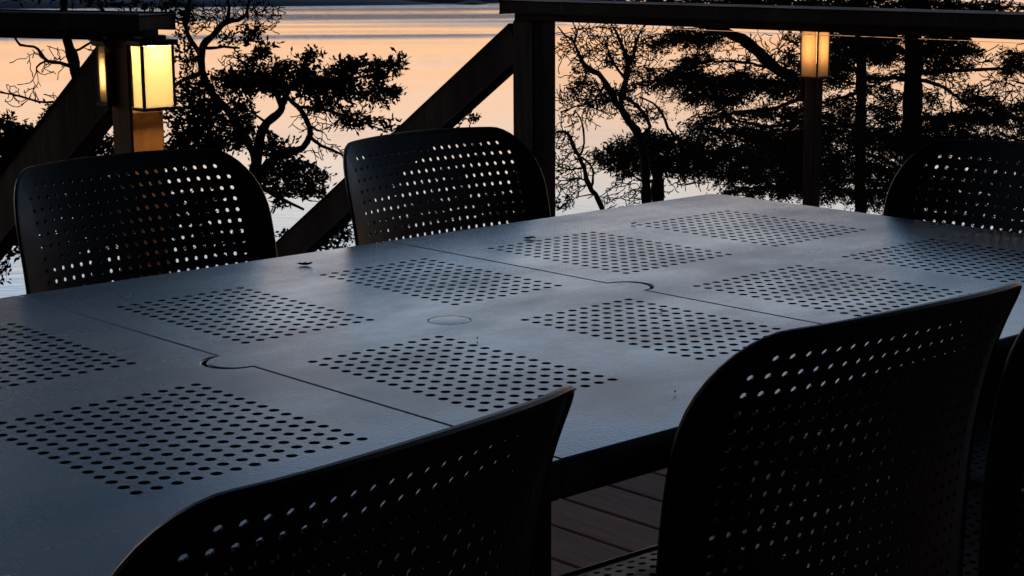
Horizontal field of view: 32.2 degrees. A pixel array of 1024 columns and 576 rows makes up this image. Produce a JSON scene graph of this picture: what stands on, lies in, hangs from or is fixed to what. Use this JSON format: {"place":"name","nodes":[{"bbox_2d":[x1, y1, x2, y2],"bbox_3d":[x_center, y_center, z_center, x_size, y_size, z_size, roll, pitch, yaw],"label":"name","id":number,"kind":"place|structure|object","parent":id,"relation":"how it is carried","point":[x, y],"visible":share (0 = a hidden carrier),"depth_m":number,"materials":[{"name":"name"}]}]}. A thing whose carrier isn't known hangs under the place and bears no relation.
{"place":"outdoors","nodes":[
{"label":"outdoors","id":0,"kind":"place"},
{"bbox_2d":[0,0,434,8],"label":"island","id":1,"kind":"structure","parent":0,"point":[42,4],"depth_m":466.87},
{"bbox_2d":[297,262,312,264],"bbox_3d":[-0.288,-0.034,2.456,0.024,0.005,0.007,0,11,1],"label":"dry leaf","id":2,"kind":"object","parent":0,"point":[303,263],"visible":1,"depth_m":2.45,"materials":[{"name":"black plant"}]},
{"bbox_2d":[456,0,487,4],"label":"island","id":3,"kind":"structure","parent":0,"point":[470,2],"depth_m":468.98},
{"bbox_2d":[0,0,1023,297],"bbox_3d":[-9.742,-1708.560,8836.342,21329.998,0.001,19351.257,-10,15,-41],"label":"water","id":4,"kind":"structure","parent":0,"point":[440,44],"depth_m":221.51,"materials":[{"name":"orange liquid"}]},
{"bbox_2d":[408,0,626,2],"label":"island","id":5,"kind":"structure","parent":0,"point":[459,1],"depth_m":480.90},
{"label":"ground","id":6,"kind":"structure","parent":0,"visible":0},
{"bbox_2d":[0,0,197,282],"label":"tall tree","id":7,"kind":"object","parent":6,"relation":"on","point":[73,60],"visible":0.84,"depth_m":12.97,"materials":[{"name":"black plant"}]},
{"bbox_2d":[0,98,246,284],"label":"evergreen bush","id":8,"kind":"object","parent":6,"relation":"on","point":[13,136],"visible":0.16,"depth_m":10.45,"materials":[{"name":"green plant"}]},
{"bbox_2d":[163,0,411,213],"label":"madrona tree","id":9,"kind":"object","parent":6,"relation":"on","point":[248,78],"visible":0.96,"depth_m":14.95,"materials":[{"name":"green plant"}]},
{"bbox_2d":[275,165,513,251],"bbox_3d":[-0.525,1.224,9.302,1.343,3.797,0.329,-1,11,-2],"label":"leafy shrub","id":10,"kind":"object","parent":6,"relation":"on","point":[341,236],"visible":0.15,"depth_m":8.99,"materials":[{"name":"green plant"}]},
{"bbox_2d":[432,110,484,229],"bbox_3d":[-0.293,1.119,9.800,0.338,4.208,0.323,0,11,-1],"label":"sapling","id":11,"kind":"object","parent":6,"relation":"on","point":[472,117],"visible":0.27,"depth_m":9.50,"materials":[{"name":"green plant"}]},
{"bbox_2d":[555,110,643,211],"bbox_3d":[0.573,1.247,12.386,0.663,4.963,0.258,1,11,5],"label":"bare tree","id":12,"kind":"object","parent":6,"relation":"on","point":[588,184],"visible":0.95,"depth_m":11.99,"materials":[{"name":"black plant"}]},
{"bbox_2d":[555,0,682,203],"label":"bare tree","id":13,"kind":"object","parent":6,"relation":"on","point":[616,98],"visible":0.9,"depth_m":13.97,"materials":[{"name":"black plant"}]},
{"bbox_2d":[587,121,776,202],"bbox_3d":[1.426,1.558,15.547,1.607,6.060,0.766,-2,11,-9],"label":"pine tree","id":14,"kind":"object","parent":6,"relation":"on","point":[684,155],"visible":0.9,"depth_m":14.91,"materials":[{"name":"green plant"}]},
{"bbox_2d":[596,0,857,202],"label":"fir tree","id":15,"kind":"object","parent":6,"relation":"on","point":[722,91],"visible":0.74,"depth_m":16.41,"materials":[{"name":"green plant"}]},
{"bbox_2d":[797,76,831,206],"bbox_3d":[1.604,2.068,9.921,0.132,6.478,0.132,-10,15,-41],"label":"lamp post","id":16,"kind":"object","parent":6,"relation":"on","point":[812,137],"visible":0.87,"depth_m":9.34,"materials":[{"name":"brown wood"}]},
{"bbox_2d":[799,31,830,76],"bbox_3d":[1.585,-1.269,9.269,0.144,0.320,0.144,10,15,44],"label":"porch lantern","id":17,"kind":"object","parent":16,"relation":"on","point":[814,55],"visible":0.62,"depth_m":9.24,"materials":[{"name":"glass"}]},
{"bbox_2d":[750,0,956,220],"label":"fir tree","id":18,"kind":"object","parent":6,"relation":"on","point":[860,166],"visible":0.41,"depth_m":17.87,"materials":[{"name":"green plant"}]},
{"bbox_2d":[821,0,1023,232],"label":"fir tree","id":19,"kind":"object","parent":6,"relation":"on","point":[911,136],"visible":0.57,"depth_m":15.42,"materials":[{"name":"green plant"}]},
{"bbox_2d":[970,0,1023,195],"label":"fir tree","id":20,"kind":"object","parent":6,"relation":"on","point":[1014,60],"visible":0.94,"depth_m":13.47,"materials":[{"name":"green plant"}]},
{"bbox_3d":[-1.451,1.071,6.232,1.268,2.020,3.059,-10,15,-41],"label":"staircase","id":21,"kind":"object","parent":6,"relation":"on","visible":0},
{"bbox_2d":[0,47,112,260],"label":"stair handrail","id":22,"kind":"object","parent":21,"relation":"attached to","point":[75,121],"visible":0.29,"depth_m":4.55,"materials":[{"name":"brown wood"}]},
{"bbox_2d":[276,23,512,256],"bbox_3d":[-0.868,0.465,6.449,0.080,2.905,2.749,-10,15,-41],"label":"stair handrail","id":23,"kind":"object","parent":21,"relation":"attached to","point":[472,83],"visible":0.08,"depth_m":5.49,"materials":[{"name":"brown wood"}]},
{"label":"deck joists","id":24,"kind":"structure","parent":0,"visible":0},
{"bbox_2d":[343,461,1023,575],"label":"deck","id":25,"kind":"structure","parent":24,"relation":"on","point":[597,525],"depth_m":3.67,"materials":[{"name":"brown wood"}]},
{"bbox_2d":[0,9,176,279],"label":"deck railing","id":26,"kind":"object","parent":25,"relation":"attached to","point":[135,131],"visible":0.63,"depth_m":4.29,"materials":[{"name":"brown wood"}]},
{"bbox_2d":[91,36,115,106],"bbox_3d":[-0.987,-0.527,4.304,0.037,0.168,0.062,-10,15,-41],"label":"porch lantern","id":27,"kind":"object","parent":26,"relation":"attached to","point":[105,73],"visible":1,"depth_m":4.29,"materials":[{"name":"black metal"}]},
{"bbox_2d":[126,34,178,111],"bbox_3d":[-0.859,-0.516,4.249,0.106,0.178,0.065,-10,15,-41],"label":"porch lantern","id":28,"kind":"object","parent":26,"relation":"attached to","point":[152,72],"visible":1,"depth_m":4.23,"materials":[{"name":"yellow glass"}]},
{"bbox_2d":[14,148,441,567],"bbox_3d":[-0.427,0.244,2.681,0.552,0.855,0.468,10,15,44],"label":"garden chair","id":29,"kind":"object","parent":25,"relation":"on","point":[255,224],"visible":0.2,"depth_m":2.78,"materials":[{"name":"plastic"}]},
{"bbox_2d":[111,385,574,575],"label":"garden chair","id":30,"kind":"object","parent":25,"relation":"on","point":[529,432],"visible":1,"depth_m":1.21,"materials":[{"name":"plastic"}]},
{"bbox_2d":[0,194,1023,575],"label":"garden table","id":31,"kind":"object","parent":25,"relation":"on","point":[134,412],"visible":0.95,"depth_m":1.98,"materials":[{"name":"plastic"}]},
{"bbox_2d":[343,127,716,575],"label":"garden chair","id":32,"kind":"object","parent":25,"relation":"on","point":[532,195],"visible":0.19,"depth_m":3.09,"materials":[{"name":"metal"}]},
{"bbox_2d":[499,0,1023,221],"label":"deck railing","id":33,"kind":"object","parent":25,"relation":"attached to","point":[534,24],"visible":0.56,"depth_m":4.75,"materials":[{"name":"brown wood"}]},
{"bbox_2d":[555,281,1021,575],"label":"garden chair","id":34,"kind":"object","parent":25,"relation":"on","point":[704,438],"visible":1,"depth_m":1.64,"materials":[{"name":"plastic"}]},
{"bbox_2d":[709,327,1023,575],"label":"garden chair","id":35,"kind":"object","parent":25,"relation":"on","point":[994,536],"visible":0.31,"depth_m":1.90,"materials":[{"name":"metal"}]},
{"bbox_2d":[727,139,1023,519],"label":"garden chair","id":36,"kind":"object","parent":25,"relation":"on","point":[904,192],"visible":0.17,"depth_m":2.91,"materials":[{"name":"metal"}]}
]}

